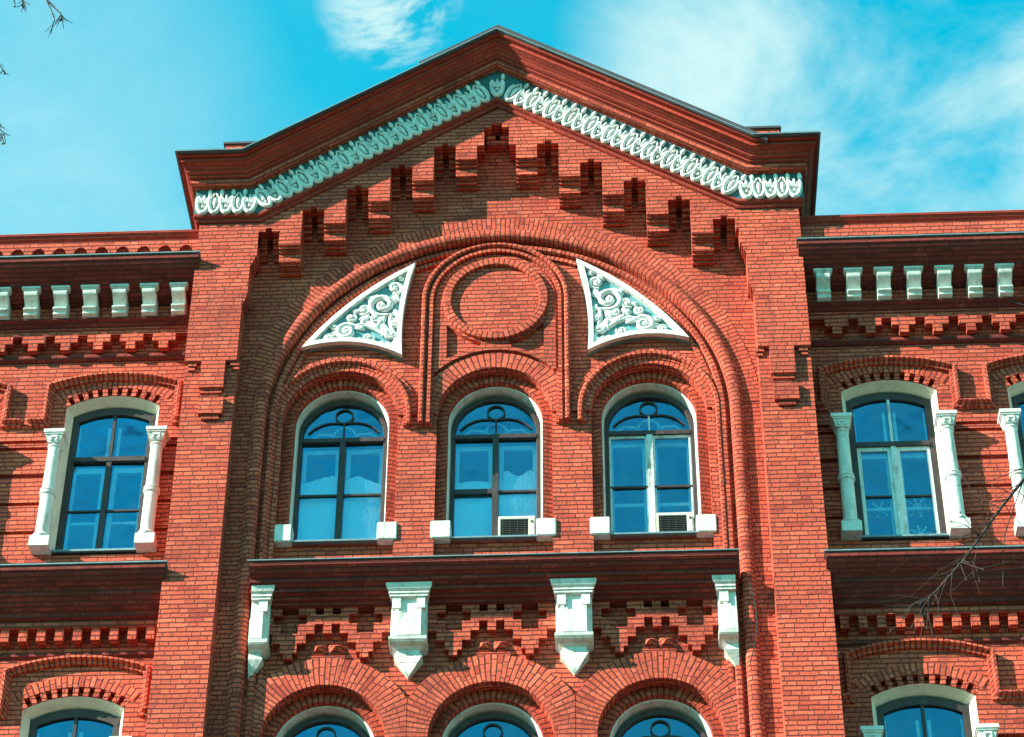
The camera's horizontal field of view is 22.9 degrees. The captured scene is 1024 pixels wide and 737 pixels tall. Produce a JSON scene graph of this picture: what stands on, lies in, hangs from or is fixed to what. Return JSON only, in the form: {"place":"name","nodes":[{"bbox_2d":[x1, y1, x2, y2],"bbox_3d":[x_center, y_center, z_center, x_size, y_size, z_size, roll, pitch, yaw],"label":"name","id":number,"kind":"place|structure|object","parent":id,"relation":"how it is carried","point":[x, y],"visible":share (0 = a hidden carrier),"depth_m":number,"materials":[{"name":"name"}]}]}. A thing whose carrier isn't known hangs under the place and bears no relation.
{"place":"outdoors","nodes":[
{"label":"outdoors","id":0,"kind":"place"},
{"bbox_2d":[0,0,1023,234],"label":"sky","id":1,"kind":"structure","parent":0,"point":[917,106],"materials":[{"name":"blue"}]},
{"label":"ground","id":2,"kind":"structure","parent":0,"visible":0},
{"bbox_2d":[0,0,71,144],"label":"birch tree","id":3,"kind":"object","parent":2,"relation":"on","point":[62,18],"visible":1,"depth_m":18.00,"materials":[{"name":"brown plant"}]},
{"bbox_2d":[0,25,1023,736],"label":"brick building","id":4,"kind":"structure","parent":2,"relation":"on","point":[614,311],"depth_m":35.19,"materials":[{"name":"red brick"}]},
{"bbox_2d":[28,709,120,736],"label":"window","id":5,"kind":"structure","parent":4,"relation":"in","point":[71,714],"depth_m":32.72,"materials":[{"name":"brown wood"}]},
{"bbox_2d":[51,408,155,555],"bbox_3d":[-5.630,1.555,35.051,1.320,2.615,0.380,-1,-39,2],"label":"window","id":6,"kind":"structure","parent":4,"relation":"in","point":[66,511],"depth_m":35.18,"materials":[{"name":"brown wood"}]},
{"bbox_2d":[297,475,337,539],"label":"curtain","id":7,"kind":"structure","parent":4,"relation":"attached to","point":[317,519],"depth_m":34.73,"materials":[{"name":"fabric"}]},
{"bbox_2d":[286,717,366,736],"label":"window","id":8,"kind":"structure","parent":4,"relation":"in","point":[304,726],"depth_m":32.50,"materials":[{"name":"brown wood"}]},
{"bbox_2d":[290,401,387,544],"bbox_3d":[-2.370,1.445,34.910,1.320,2.643,0.535,-1,-39,2],"label":"window","id":9,"kind":"structure","parent":4,"relation":"in","point":[340,454],"depth_m":35.32,"materials":[{"name":"brown wood"}]},
{"bbox_2d":[342,476,380,538],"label":"curtain","id":10,"kind":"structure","parent":4,"relation":"attached to","point":[361,517],"depth_m":34.72,"materials":[{"name":"fabric"}]},
{"bbox_2d":[454,481,491,535],"bbox_3d":[-0.521,1.993,34.591,0.530,1.096,0.070,-1,-39,2],"label":"curtain","id":11,"kind":"object","parent":4,"relation":"attached to","point":[472,516],"depth_m":34.59,"materials":[{"name":"fabric"}]},
{"bbox_2d":[450,714,535,736],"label":"window","id":12,"kind":"structure","parent":4,"relation":"in","point":[488,717],"depth_m":32.40,"materials":[{"name":"brown wood"}]},
{"bbox_2d":[449,397,540,541],"bbox_3d":[-0.232,1.390,34.826,1.320,2.643,0.535,-1,-39,2],"label":"window","id":13,"kind":"structure","parent":4,"relation":"in","point":[493,470],"depth_m":35.25,"materials":[{"name":"brown wood"}]},
{"bbox_2d":[498,516,535,534],"bbox_3d":[0.073,2.302,34.367,0.500,0.360,0.558,-1,-39,2],"label":"air conditioner","id":14,"kind":"object","parent":4,"relation":"attached to","point":[516,525],"visible":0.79,"depth_m":34.19,"materials":[{"name":"plastic"}]},
{"bbox_2d":[499,470,535,522],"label":"curtain","id":15,"kind":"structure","parent":4,"relation":"attached to","point":[517,504],"depth_m":34.70,"materials":[{"name":"fabric"}]},
{"bbox_2d":[604,394,698,537],"bbox_3d":[1.905,1.335,34.742,1.320,2.643,0.535,-1,-39,2],"label":"window","id":16,"kind":"structure","parent":4,"relation":"in","point":[651,505],"depth_m":34.98,"materials":[{"name":"white wood"}]},
{"bbox_2d":[616,711,706,736],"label":"window","id":17,"kind":"structure","parent":4,"relation":"in","point":[652,714],"depth_m":32.31,"materials":[{"name":"brown wood"}]},
{"bbox_2d":[656,512,693,531],"bbox_3d":[2.211,2.247,34.283,0.500,0.360,0.558,-1,-39,2],"label":"air conditioner","id":18,"kind":"object","parent":4,"relation":"attached to","point":[677,521],"visible":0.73,"depth_m":34.11,"materials":[{"name":"plastic"}]},
{"bbox_2d":[748,580,756,665],"bbox_3d":[3.067,3.246,32.335,0.147,1.304,0.014,-1,-39,2],"label":"cable","id":19,"kind":"object","parent":4,"relation":"attached to","point":[756,622],"visible":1,"depth_m":32.33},
{"bbox_2d":[872,501,889,517],"bbox_3d":[5.011,1.922,34.408,0.285,0.279,0.013,-1,-39,2],"label":"paper snowflake","id":20,"kind":"object","parent":4,"relation":"attached to","point":[880,507],"visible":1,"depth_m":34.42,"materials":[{"name":"paper"}]},
{"bbox_2d":[845,392,948,540],"bbox_3d":[5.247,1.328,34.579,1.320,2.615,0.380,-1,-39,2],"label":"window","id":21,"kind":"structure","parent":4,"relation":"in","point":[892,452],"depth_m":34.66,"materials":[{"name":"white wood"}]},
{"bbox_2d":[906,497,930,516],"bbox_3d":[5.520,1.877,34.413,0.364,0.365,0.013,-1,-39,2],"label":"paper snowflake","id":22,"kind":"object","parent":4,"relation":"attached to","point":[925,504],"visible":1,"depth_m":34.42,"materials":[{"name":"paper"}]},
{"bbox_2d":[911,526,931,533],"bbox_3d":[5.518,2.244,34.119,0.305,0.306,0.013,-1,-39,2],"label":"paper snowflake","id":23,"kind":"object","parent":4,"relation":"attached to","point":[919,531],"visible":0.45,"depth_m":34.15,"materials":[{"name":"paper"}]},
{"bbox_2d":[876,696,972,736],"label":"window","id":24,"kind":"structure","parent":4,"relation":"in","point":[919,701],"depth_m":32.22,"materials":[{"name":"brown wood"}]},
{"bbox_2d":[983,293,1023,305],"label":"cable","id":25,"kind":"object","parent":4,"relation":"attached to","point":[1009,300],"visible":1,"depth_m":35.81,"materials":[{"name":"black rubber"}]},
{"bbox_2d":[1011,393,1023,466],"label":"window","id":26,"kind":"structure","parent":4,"relation":"in","point":[1017,400],"depth_m":35.01,"materials":[{"name":"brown wood"}]},
{"bbox_2d":[876,460,1023,644],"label":"bare tree","id":27,"kind":"object","parent":2,"relation":"on","point":[1008,498],"visible":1,"depth_m":20.80,"materials":[{"name":"brown plant"}]}
]}

